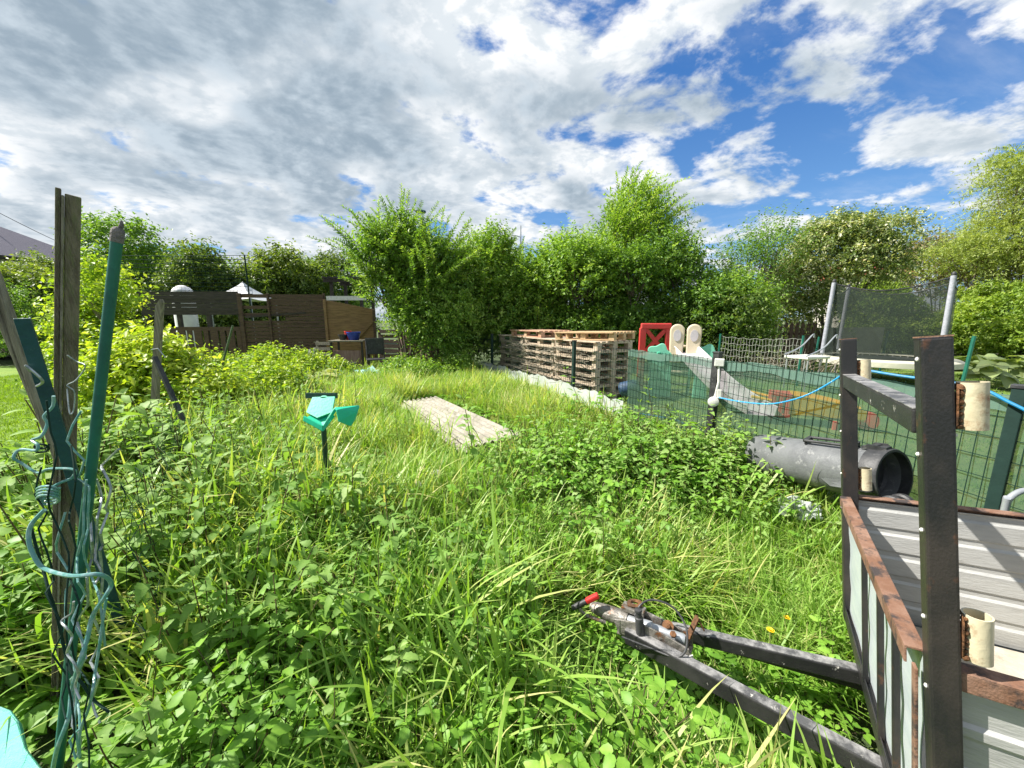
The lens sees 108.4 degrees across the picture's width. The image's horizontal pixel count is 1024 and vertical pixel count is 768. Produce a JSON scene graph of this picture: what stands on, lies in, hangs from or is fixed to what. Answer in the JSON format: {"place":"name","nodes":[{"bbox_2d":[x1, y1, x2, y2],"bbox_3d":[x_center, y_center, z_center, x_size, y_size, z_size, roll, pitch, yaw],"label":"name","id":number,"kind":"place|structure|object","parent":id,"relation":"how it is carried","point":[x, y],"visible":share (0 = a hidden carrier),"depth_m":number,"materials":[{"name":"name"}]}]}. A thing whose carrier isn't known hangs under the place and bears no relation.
{"place":"outdoors","nodes":[
{"label":"outdoors","id":0,"kind":"place"},
{"bbox_2d":[0,227,80,276],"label":"house","id":1,"kind":"structure","parent":0,"point":[11,241],"depth_m":34.99,"materials":[{"name":"stone"}]},
{"bbox_2d":[0,366,110,688],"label":"neighbouring lawn","id":2,"kind":"structure","parent":0,"point":[7,370],"depth_m":5.30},
{"bbox_2d":[0,321,1023,767],"bbox_3d":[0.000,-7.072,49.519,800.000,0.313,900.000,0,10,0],"label":"ground","id":3,"kind":"structure","parent":0,"point":[50,741],"depth_m":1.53,"materials":[{"name":"plant"}]},
{"bbox_2d":[0,706,40,767],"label":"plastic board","id":4,"kind":"object","parent":3,"relation":"on","point":[15,753],"visible":0.98,"depth_m":1.21,"materials":[{"name":"plastic"}]},
{"bbox_2d":[0,312,42,430],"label":"timber rail","id":5,"kind":"object","parent":3,"relation":"on","point":[4,332],"depth_m":1.62,"materials":[{"name":"brown wood"}]},
{"bbox_2d":[0,278,53,356],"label":"shrub","id":6,"kind":"object","parent":3,"relation":"on","point":[25,311],"visible":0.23,"depth_m":11.25,"materials":[{"name":"green plant"}]},
{"bbox_2d":[0,262,53,358],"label":"hedge tree","id":7,"kind":"object","parent":3,"relation":"on","point":[12,278],"visible":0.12,"depth_m":12.77,"materials":[{"name":"green plant"}]},
{"bbox_2d":[0,270,89,556],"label":"timber rail","id":8,"kind":"object","parent":3,"relation":"on","point":[7,311],"visible":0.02,"depth_m":1.63,"materials":[{"name":"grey wood"}]},
{"bbox_2d":[51,187,81,716],"bbox_3d":[-1.681,0.404,1.389,0.496,2.123,0.064,0,10,-3],"label":"wooden post","id":9,"kind":"object","parent":3,"relation":"on","point":[67,247],"visible":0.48,"depth_m":1.29,"materials":[{"name":"brown wood"}]},
{"bbox_2d":[13,317,137,667],"bbox_3d":[-1.647,0.593,1.448,0.039,1.679,0.421,-7,12,-36],"label":"angle iron post","id":10,"kind":"object","parent":3,"relation":"on","point":[36,367],"visible":0.72,"depth_m":1.28,"materials":[{"name":"teal metal"}]},
{"bbox_2d":[1,240,164,283],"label":"hedge tree","id":11,"kind":"object","parent":3,"relation":"on","point":[42,260],"visible":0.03,"depth_m":16.17,"materials":[{"name":"green plant"}]},
{"bbox_2d":[0,257,174,354],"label":"hedge tree","id":12,"kind":"object","parent":3,"relation":"on","point":[24,270],"visible":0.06,"depth_m":13.58,"materials":[{"name":"green plant"}]},
{"bbox_2d":[54,220,124,767],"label":"fence pole","id":13,"kind":"object","parent":3,"relation":"on","point":[117,237],"visible":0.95,"depth_m":1.05,"materials":[{"name":"green metal"}]},
{"bbox_2d":[12,395,76,502],"bbox_3d":[-1.290,0.179,1.020,0.185,0.290,0.065,0,10,0],"label":"tangled wire","id":14,"kind":"object","parent":13,"relation":"hanging from","point":[32,440],"visible":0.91,"depth_m":1.02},
{"bbox_2d":[35,485,60,504],"bbox_3d":[-1.268,0.305,1.011,0.115,0.082,0.039,5,11,27],"label":"wire coil","id":15,"kind":"object","parent":14,"relation":"attached to","point":[55,491],"visible":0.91,"depth_m":0.99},
{"bbox_2d":[45,400,75,761],"bbox_3d":[-1.199,0.521,0.982,0.049,0.944,0.173,-6,11,-30],"label":"tangled wire","id":16,"kind":"object","parent":13,"relation":"hanging from","point":[67,550],"visible":0.91,"depth_m":0.98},
{"bbox_2d":[55,512,80,767],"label":"tangled wire","id":17,"kind":"object","parent":13,"relation":"hanging from","point":[70,651],"visible":0.58,"depth_m":1.06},
{"bbox_2d":[26,508,113,767],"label":"thick wire","id":18,"kind":"object","parent":13,"relation":"hanging from","point":[44,568],"visible":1,"depth_m":0.97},
{"bbox_2d":[34,467,66,718],"bbox_3d":[-1.237,0.554,0.988,0.040,0.642,0.192,-9,13,-42],"label":"tangled wire","id":19,"kind":"object","parent":18,"relation":"attached to","point":[49,600],"visible":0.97,"depth_m":1.00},
{"bbox_2d":[32,529,109,712],"bbox_3d":[-1.228,0.657,1.016,0.223,0.512,0.025,4,11,21],"label":"thick wire","id":20,"kind":"object","parent":13,"relation":"attached to","point":[81,682],"visible":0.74,"depth_m":1.03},
{"bbox_2d":[71,479,87,766],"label":"tangled wire","id":21,"kind":"object","parent":13,"relation":"hanging from","point":[77,572],"visible":0.79,"depth_m":1.04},
{"bbox_2d":[68,445,90,767],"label":"tangled wire","id":22,"kind":"object","parent":13,"relation":"hanging from","point":[78,599],"visible":0.96,"depth_m":0.99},
{"bbox_2d":[70,494,95,756],"bbox_3d":[-1.279,0.712,1.098,0.093,0.768,0.151,5,11,28],"label":"tangled wire","id":23,"kind":"object","parent":13,"relation":"hanging from","point":[87,578],"visible":0.5,"depth_m":1.10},
{"bbox_2d":[66,411,105,646],"bbox_3d":[-1.202,0.409,1.042,0.047,0.658,0.167,-7,12,-34],"label":"tangled wire","id":24,"kind":"object","parent":13,"relation":"hanging from","point":[87,514],"visible":0.97,"depth_m":1.04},
{"bbox_2d":[77,598,107,767],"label":"thick wire","id":25,"kind":"object","parent":13,"relation":"hanging from","point":[93,683],"visible":0.94,"depth_m":1.03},
{"bbox_2d":[89,479,103,723],"bbox_3d":[-1.234,0.650,1.106,0.071,0.722,0.132,0,10,0],"label":"tangled wire","id":26,"kind":"object","parent":13,"relation":"hanging from","point":[96,715],"visible":0.76,"depth_m":1.11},
{"bbox_2d":[93,448,119,596],"bbox_3d":[-1.209,0.415,1.092,0.106,0.455,0.095,4,10,20],"label":"tangled wire","id":27,"kind":"object","parent":13,"relation":"hanging from","point":[107,511],"visible":0.81,"depth_m":1.08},
{"bbox_2d":[3,239,202,396],"bbox_3d":[-7.133,-1.054,6.569,2.340,2.733,2.653,0,10,0],"label":"shrub","id":28,"kind":"object","parent":3,"relation":"on","point":[91,304],"visible":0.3,"depth_m":6.11,"materials":[{"name":"green plant"}]},
{"bbox_2d":[96,479,138,601],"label":"nettle","id":29,"kind":"object","parent":3,"relation":"on","point":[106,534],"visible":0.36,"depth_m":1.73,"materials":[{"name":"green plant"}]},
{"bbox_2d":[21,320,225,433],"bbox_3d":[-4.690,0.040,4.598,1.899,1.661,1.743,0,10,0],"label":"shrub","id":30,"kind":"object","parent":3,"relation":"on","point":[130,367],"visible":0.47,"depth_m":4.37,"materials":[{"name":"green plant"}]},
{"bbox_2d":[115,445,167,542],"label":"nettle","id":31,"kind":"object","parent":3,"relation":"on","point":[145,484],"visible":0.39,"depth_m":2.00,"materials":[{"name":"green plant"}]},
{"bbox_2d":[48,205,236,325],"bbox_3d":[-15.586,-4.292,16.093,8.601,5.905,5.103,0,10,0],"label":"hedge tree","id":32,"kind":"object","parent":3,"relation":"on","point":[134,230],"visible":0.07,"depth_m":14.55,"materials":[{"name":"green plant"}]},
{"bbox_2d":[114,388,184,700],"bbox_3d":[-2.035,0.651,2.203,0.079,0.964,2.299,-7,12,-37],"label":"wire netting","id":33,"kind":"object","parent":3,"relation":"on","point":[142,509],"visible":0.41,"depth_m":1.58,"materials":[{"name":"metal"}]},
{"bbox_2d":[122,536,190,678],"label":"nettle","id":34,"kind":"object","parent":3,"relation":"on","point":[141,591],"visible":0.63,"depth_m":1.41,"materials":[{"name":"green plant"}]},
{"bbox_2d":[131,605,181,747],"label":"nettle","id":35,"kind":"object","parent":3,"relation":"on","point":[162,655],"visible":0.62,"depth_m":1.27,"materials":[{"name":"green plant"}]},
{"bbox_2d":[150,299,165,416],"bbox_3d":[-3.300,0.122,3.410,0.453,1.766,0.051,1,10,4],"label":"wooden stake","id":36,"kind":"object","parent":3,"relation":"on","point":[157,342],"visible":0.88,"depth_m":3.31,"materials":[{"name":"grey wood"}]},
{"bbox_2d":[151,356,195,440],"bbox_3d":[-2.792,0.417,3.194,0.555,1.303,0.034,3,10,15],"label":"metal bar","id":37,"kind":"object","parent":3,"relation":"on","point":[162,374],"visible":0.46,"depth_m":3.16,"materials":[{"name":"black metal"}]},
{"bbox_2d":[97,255,255,349],"bbox_3d":[-9.393,-2.031,10.508,4.199,3.151,0.058,0,10,0],"label":"wire fence","id":38,"kind":"object","parent":3,"relation":"on","point":[246,278],"visible":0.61,"depth_m":10.31,"materials":[{"name":"metal"}]},
{"bbox_2d":[138,291,243,358],"bbox_3d":[-8.763,-1.479,10.219,2.698,2.096,0.121,0,10,0],"label":"timber fence","id":39,"kind":"object","parent":3,"relation":"on","point":[180,304],"visible":0.48,"depth_m":10.08,"materials":[{"name":"wood"}]},
{"bbox_2d":[135,358,284,418],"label":"shrub","id":40,"kind":"object","parent":3,"relation":"on","point":[214,384],"visible":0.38,"depth_m":4.51,"materials":[{"name":"green plant"}]},
{"bbox_2d":[142,233,293,351],"bbox_3d":[-11.496,-3.344,14.622,5.756,4.794,3.945,0,10,0],"label":"hedge tree","id":41,"kind":"object","parent":3,"relation":"on","point":[257,280],"visible":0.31,"depth_m":13.63,"materials":[{"name":"green plant"}]},
{"bbox_2d":[238,495,276,600],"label":"nettle","id":42,"kind":"object","parent":3,"relation":"on","point":[250,530],"visible":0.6,"depth_m":1.70,"materials":[{"name":"green plant"}]},
{"bbox_2d":[212,350,333,406],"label":"shrub","id":43,"kind":"object","parent":3,"relation":"on","point":[271,373],"visible":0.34,"depth_m":5.37,"materials":[{"name":"green plant"}]},
{"bbox_2d":[229,340,321,378],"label":"shrub","id":44,"kind":"object","parent":3,"relation":"on","point":[260,350],"visible":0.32,"depth_m":7.39,"materials":[{"name":"green plant"}]},
{"bbox_2d":[236,293,327,357],"bbox_3d":[-6.285,-1.438,10.228,2.287,2.078,0.098,-1,10,-4],"label":"timber fence","id":45,"kind":"object","parent":3,"relation":"on","point":[312,304],"visible":0.63,"depth_m":10.17,"materials":[{"name":"wood"}]},
{"bbox_2d":[228,237,341,345],"bbox_3d":[-10.675,-3.843,16.552,6.669,4.792,4.338,0,10,0],"label":"hedge tree","id":46,"kind":"object","parent":3,"relation":"on","point":[298,278],"visible":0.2,"depth_m":15.39,"materials":[{"name":"green plant"}]},
{"bbox_2d":[273,429,314,531],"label":"nettle","id":47,"kind":"object","parent":3,"relation":"on","point":[307,507],"visible":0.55,"depth_m":2.08,"materials":[{"name":"green plant"}]},
{"bbox_2d":[275,242,358,345],"bbox_3d":[-10.522,-4.291,18.704,6.021,5.317,4.118,0,10,0],"label":"hedge tree","id":48,"kind":"object","parent":3,"relation":"on","point":[333,258],"visible":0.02,"depth_m":18.11,"materials":[{"name":"green plant"}]},
{"bbox_2d":[305,393,337,477],"bbox_3d":[-1.262,0.610,2.540,0.202,1.122,0.039,0,10,0],"label":"green stake","id":49,"kind":"object","parent":3,"relation":"on","point":[324,440],"visible":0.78,"depth_m":2.48,"materials":[{"name":"paint"}]},
{"bbox_2d":[303,396,358,430],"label":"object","id":50,"kind":"object","parent":49,"relation":"hanging from","point":[321,410],"visible":1,"depth_m":2.35,"materials":[{"name":"teal plastic"}]},
{"bbox_2d":[288,345,361,372],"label":"shrub","id":51,"kind":"object","parent":3,"relation":"on","point":[336,365],"visible":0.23,"depth_m":8.09,"materials":[{"name":"green plant"}]},
{"bbox_2d":[301,253,381,330],"bbox_3d":[-10.280,-4.591,20.643,6.510,5.094,4.290,0,10,0],"label":"hedge tree","id":52,"kind":"object","parent":3,"relation":"on","point":[367,303],"visible":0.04,"depth_m":20.24,"materials":[{"name":"green plant"}]},
{"bbox_2d":[328,339,369,369],"bbox_3d":[-4.086,-0.686,9.373,0.860,0.854,0.500,0,10,0],"label":"garden table","id":53,"kind":"object","parent":3,"relation":"on","point":[348,355],"visible":0.61,"depth_m":9.25,"materials":[{"name":"brown wood"}]},
{"bbox_2d":[322,276,377,308],"bbox_3d":[-6.303,-2.684,14.816,1.600,2.953,1.800,0,10,0],"label":"pergola","id":54,"kind":"object","parent":3,"relation":"on","point":[344,283],"visible":0.44,"depth_m":14.04,"materials":[{"name":"white wood"}]},
{"bbox_2d":[323,300,378,364],"bbox_3d":[-4.497,-1.373,10.369,1.347,1.932,0.085,-2,10,-9],"label":"timber fence","id":55,"kind":"object","parent":3,"relation":"on","point":[348,317],"visible":0.55,"depth_m":10.32,"materials":[{"name":"wood"}]},
{"bbox_2d":[365,338,385,367],"bbox_3d":[-3.320,-0.648,9.021,0.440,0.927,0.462,-4,11,-23],"label":"folding chair","id":56,"kind":"object","parent":3,"relation":"on","point":[374,345],"visible":0.86,"depth_m":9.12,"materials":[{"name":"fabric"}]},
{"bbox_2d":[359,548,395,651],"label":"nettle","id":57,"kind":"object","parent":3,"relation":"on","point":[385,575],"visible":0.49,"depth_m":1.55,"materials":[{"name":"green plant"}]},
{"bbox_2d":[378,329,400,364],"bbox_3d":[-3.287,-0.909,9.942,0.627,1.134,0.084,2,10,10],"label":"timber fence","id":58,"kind":"object","parent":3,"relation":"on","point":[389,345],"visible":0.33,"depth_m":9.88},
{"bbox_2d":[306,183,491,361],"bbox_3d":[-2.588,-2.506,9.200,4.370,4.685,3.462,0,10,0],"label":"shrub","id":59,"kind":"object","parent":3,"relation":"on","point":[395,249],"visible":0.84,"depth_m":8.53,"materials":[{"name":"green plant"}]},
{"bbox_2d":[369,352,442,377],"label":"shrub","id":60,"kind":"object","parent":3,"relation":"on","point":[413,363],"visible":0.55,"depth_m":8.01,"materials":[{"name":"green plant"}]},
{"bbox_2d":[0,341,840,767],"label":"nettles","id":61,"kind":"object","parent":3,"relation":"on","point":[124,443],"visible":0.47,"depth_m":2.14,"materials":[{"name":"green plant"}]},
{"bbox_2d":[372,277,486,371],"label":"shrub","id":62,"kind":"object","parent":3,"relation":"on","point":[455,341],"visible":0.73,"depth_m":8.55,"materials":[{"name":"green plant"}]},
{"bbox_2d":[0,368,874,767],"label":"ground elder","id":63,"kind":"object","parent":3,"relation":"on","point":[240,746],"visible":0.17,"depth_m":1.43,"materials":[{"name":"green plant"}]},
{"bbox_2d":[777,496,822,520],"bbox_3d":[1.914,0.825,2.461,0.243,0.100,0.172,5,31,28],"label":"crumpled film","id":64,"kind":"object","parent":63,"relation":"on","point":[807,512],"visible":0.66,"depth_m":2.44,"materials":[{"name":"plastic"}]},
{"bbox_2d":[418,349,486,376],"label":"shrub","id":65,"kind":"object","parent":3,"relation":"on","point":[460,363],"visible":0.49,"depth_m":8.34,"materials":[{"name":"green plant"}]},
{"bbox_2d":[407,213,527,365],"bbox_3d":[-1.437,-2.502,10.319,3.728,4.341,3.166,0,10,0],"label":"shrub","id":66,"kind":"object","parent":3,"relation":"on","point":[487,258],"visible":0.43,"depth_m":9.62,"materials":[{"name":"green plant"}]},
{"bbox_2d":[459,226,582,361],"bbox_3d":[0.190,-2.518,11.055,4.774,4.092,3.575,0,10,0],"label":"shrub","id":67,"kind":"object","parent":3,"relation":"on","point":[518,280],"visible":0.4,"depth_m":9.99,"materials":[{"name":"green plant"}]},
{"bbox_2d":[493,340,592,388],"bbox_3d":[0.568,-0.377,7.611,1.130,1.027,3.374,-6,11,-30],"label":"brushwood","id":68,"kind":"object","parent":3,"relation":"on","point":[542,356],"visible":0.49,"depth_m":7.19,"materials":[{"name":"brown wood"}]},
{"bbox_2d":[494,212,635,357],"bbox_3d":[1.747,-2.561,10.748,3.866,4.235,4.248,9,13,41],"label":"shrub","id":69,"kind":"object","parent":3,"relation":"on","point":[583,256],"visible":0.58,"depth_m":9.68,"materials":[{"name":"green plant"}]},
{"bbox_2d":[551,228,684,362],"bbox_3d":[2.753,-2.174,10.296,4.263,3.750,2.880,0,10,0],"label":"shrub","id":70,"kind":"object","parent":3,"relation":"on","point":[627,309],"visible":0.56,"depth_m":9.61,"materials":[{"name":"green plant"}]},
{"bbox_2d":[652,284,798,364],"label":"shrub","id":71,"kind":"object","parent":3,"relation":"on","point":[714,342],"visible":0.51,"depth_m":8.79,"materials":[{"name":"green plant"}]},
{"bbox_2d":[445,334,1023,510],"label":"fence","id":72,"kind":"object","parent":3,"relation":"on","point":[1004,455],"visible":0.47,"depth_m":3.00,"materials":[{"name":"green paint"}]},
{"bbox_2d":[627,349,1023,512],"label":"shade net","id":73,"kind":"object","parent":72,"relation":"attached to","point":[978,462],"visible":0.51,"depth_m":2.99,"materials":[{"name":"plastic"}]},
{"bbox_2d":[571,335,1023,767],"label":"utility trailer","id":74,"kind":"object","parent":3,"relation":"on","point":[933,593],"visible":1,"depth_m":1.06,"materials":[{"name":"black paint"}]},
{"bbox_2d":[745,435,914,500],"bbox_3d":[2.152,0.551,2.530,0.393,0.492,1.024,-3,10,-14],"label":"pipe","id":75,"kind":"object","parent":3,"relation":"on","point":[796,459],"visible":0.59,"depth_m":2.41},
{"bbox_2d":[878,226,1023,310],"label":"tree","id":76,"kind":"object","parent":3,"relation":"on","point":[936,271],"visible":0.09,"depth_m":15.67,"materials":[{"name":"green plant"}]},
{"bbox_2d":[947,274,1023,355],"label":"hedge bush","id":77,"kind":"object","parent":3,"relation":"on","point":[972,293],"visible":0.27,"depth_m":13.09,"materials":[{"name":"green plant"}]},
{"bbox_2d":[953,280,1023,357],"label":"hedge bush","id":78,"kind":"object","parent":3,"relation":"on","point":[1005,301],"visible":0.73,"depth_m":12.10,"materials":[{"name":"green plant"}]},
{"bbox_2d":[986,292,1023,358],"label":"hedge bush","id":79,"kind":"object","parent":3,"relation":"on","point":[1013,335],"visible":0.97,"depth_m":11.13,"materials":[{"name":"green plant"}]},
{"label":"corrugated sheet","id":80,"kind":"object","parent":3,"relation":"on","visible":0},
{"bbox_2d":[399,404,513,452],"bbox_3d":[-0.938,0.487,4.998,0.727,0.071,2.461,-7,12,-35],"label":"corrugated sheet","id":81,"kind":"object","parent":80,"relation":"on","point":[457,442],"visible":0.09,"depth_m":4.25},
{"bbox_2d":[404,396,517,447],"bbox_3d":[-0.868,0.439,5.041,0.727,0.071,2.461,-7,12,-35],"label":"corrugated sheet","id":82,"kind":"object","parent":81,"relation":"on","point":[447,408],"visible":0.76,"depth_m":4.85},
{"bbox_2d":[0,0,1023,320],"label":"sky","id":83,"kind":"structure","parent":0,"point":[239,124],"materials":[{"name":"blue"}]},
{"bbox_2d":[483,363,622,415],"bbox_3d":[0.427,-0.016,7.122,0.126,0.370,4.842,-5,11,-27],"label":"plastic sheeting","id":84,"kind":"object","parent":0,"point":[565,386],"visible":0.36,"depth_m":6.37,"materials":[{"name":"plastic"}]},
{"bbox_2d":[723,348,857,372],"bbox_3d":[5.768,-0.448,8.521,3.432,0.749,1.922,7,12,36],"label":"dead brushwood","id":85,"kind":"object","parent":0,"point":[772,363],"visible":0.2,"depth_m":8.26,"materials":[{"name":"wood"}]},
{"bbox_2d":[616,349,1023,407],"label":"lawn","id":86,"kind":"structure","parent":0,"point":[911,374],"depth_m":9.06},
{"bbox_2d":[0,361,1023,746],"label":"turf","id":87,"kind":"structure","parent":86,"relation":"on","point":[4,393],"depth_m":5.87,"materials":[{"name":"plant"}]},
{"bbox_2d":[569,382,625,398],"bbox_3d":[1.498,0.121,6.906,0.888,0.142,1.200,-5,11,-27],"label":"pallet","id":88,"kind":"object","parent":86,"relation":"on","point":[613,393],"visible":0.14,"depth_m":6.44,"materials":[{"name":"brown wood"}]},
{"bbox_2d":[552,375,621,391],"bbox_3d":[1.463,-0.023,6.888,0.888,0.142,1.200,-5,11,-28],"label":"pallet","id":89,"kind":"object","parent":88,"relation":"on","point":[601,384],"visible":0.36,"depth_m":6.41,"materials":[{"name":"brown wood"}]},
{"bbox_2d":[553,368,627,384],"bbox_3d":[1.468,-0.171,6.891,0.888,0.142,1.200,-5,11,-27],"label":"pallet","id":90,"kind":"object","parent":89,"relation":"on","point":[612,379],"visible":0.45,"depth_m":6.47,"materials":[{"name":"brown wood"}]},
{"bbox_2d":[553,361,627,376],"bbox_3d":[1.459,-0.306,6.818,0.888,0.142,1.200,-5,11,-26],"label":"pallet","id":91,"kind":"object","parent":90,"relation":"on","point":[624,368],"visible":0.45,"depth_m":6.40,"materials":[{"name":"brown wood"}]},
{"bbox_2d":[553,352,627,367],"bbox_3d":[1.452,-0.454,6.816,0.888,0.142,1.200,-5,11,-28],"label":"pallet","id":92,"kind":"object","parent":91,"relation":"on","point":[595,362],"visible":0.49,"depth_m":6.43,"materials":[{"name":"brown wood"}]},
{"bbox_2d":[554,346,634,359],"bbox_3d":[1.472,-0.594,6.774,0.888,0.142,1.200,-5,11,-25],"label":"pallet","id":93,"kind":"object","parent":92,"relation":"on","point":[610,353],"visible":0.49,"depth_m":6.35,"materials":[{"name":"brown wood"}]},
{"bbox_2d":[553,339,634,349],"bbox_3d":[1.474,-0.748,6.810,0.888,0.142,1.200,-5,11,-28],"label":"pallet","id":94,"kind":"object","parent":93,"relation":"on","point":[604,344],"visible":0.71,"depth_m":6.47,"materials":[{"name":"brown wood"}]},
{"bbox_2d":[554,331,635,340],"bbox_3d":[1.524,-0.899,6.829,1.200,0.142,0.888,7,12,42],"label":"pallet","id":95,"kind":"object","parent":94,"relation":"on","point":[581,335],"visible":1,"depth_m":6.67,"materials":[{"name":"brown wood"}]},
{"bbox_2d":[580,161,720,362],"bbox_3d":[3.737,-3.421,10.981,3.951,5.860,3.391,0,10,0],"label":"tree","id":96,"kind":"object","parent":86,"relation":"on","point":[634,217],"visible":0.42,"depth_m":10.26,"materials":[{"name":"green plant"}]},
{"bbox_2d":[638,323,671,351],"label":"play gate","id":97,"kind":"structure","parent":86,"relation":"on","point":[646,327],"depth_m":7.13,"materials":[{"name":"red plastic"}]},
{"bbox_2d":[648,324,714,358],"bbox_3d":[3.201,-0.283,5.837,0.979,1.298,2.272,-4,11,-23],"label":"toddler slide","id":98,"kind":"object","parent":86,"relation":"on","point":[693,340],"visible":0.41,"depth_m":6.22,"materials":[{"name":"beige plastic"}]},
{"bbox_2d":[620,217,796,362],"bbox_3d":[5.092,-2.348,9.908,4.415,4.154,3.339,0,10,0],"label":"shrub","id":99,"kind":"object","parent":86,"relation":"on","point":[700,290],"visible":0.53,"depth_m":9.34,"materials":[{"name":"green plant"}]},
{"bbox_2d":[718,334,804,369],"bbox_3d":[5.369,-0.541,8.093,1.570,1.072,0.044,9,13,41],"label":"twine net fence","id":100,"kind":"object","parent":86,"relation":"on","point":[801,349],"visible":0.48,"depth_m":7.97,"materials":[{"name":"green fabric"}]},
{"bbox_2d":[704,200,839,356],"bbox_3d":[7.080,-2.893,11.028,3.739,4.780,3.165,-2,10,-13],"label":"tree","id":101,"kind":"object","parent":86,"relation":"on","point":[765,258],"visible":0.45,"depth_m":10.49,"materials":[{"name":"green plant"}]},
{"bbox_2d":[764,322,815,364],"bbox_3d":[8.429,-1.229,11.257,1.600,1.300,0.065,0,10,0],"label":"fence","id":102,"kind":"object","parent":86,"relation":"on","point":[796,334],"visible":0.55,"depth_m":11.21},
{"bbox_2d":[784,334,837,371],"bbox_3d":[5.791,-0.416,7.224,0.826,1.106,0.460,-4,10,-20],"label":"garden lounger","id":103,"kind":"object","parent":86,"relation":"on","point":[807,357],"visible":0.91,"depth_m":7.09,"materials":[{"name":"white plastic"}]},
{"bbox_2d":[757,202,950,352],"bbox_3d":[10.259,-3.142,11.850,5.615,4.989,3.879,-4,10,-20],"label":"hawthorn","id":104,"kind":"object","parent":86,"relation":"on","point":[853,243],"visible":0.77,"depth_m":11.05,"materials":[{"name":"green plant"}]},
{"bbox_2d":[812,271,964,372],"bbox_3d":[8.300,-1.175,8.220,2.565,2.264,2.565,0,10,0],"label":"trampoline","id":105,"kind":"object","parent":86,"relation":"on","point":[935,303],"visible":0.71,"depth_m":7.53,"materials":[{"name":"fabric"}]},
{"bbox_2d":[899,142,1023,354],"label":"willow","id":106,"kind":"object","parent":86,"relation":"on","point":[1011,222],"visible":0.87,"depth_m":13.74,"materials":[{"name":"green plant"}]},
{"bbox_2d":[954,362,1019,388],"bbox_3d":[9.598,-0.182,7.524,0.912,0.573,1.000,0,10,0],"label":"rhubarb","id":107,"kind":"object","parent":86,"relation":"on","point":[987,372],"visible":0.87,"depth_m":7.26,"materials":[{"name":"green plant"}]},
{"bbox_2d":[979,357,1023,380],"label":"rhubarb","id":108,"kind":"object","parent":86,"relation":"on","point":[1017,370],"visible":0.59,"depth_m":7.65,"materials":[{"name":"green plant"}]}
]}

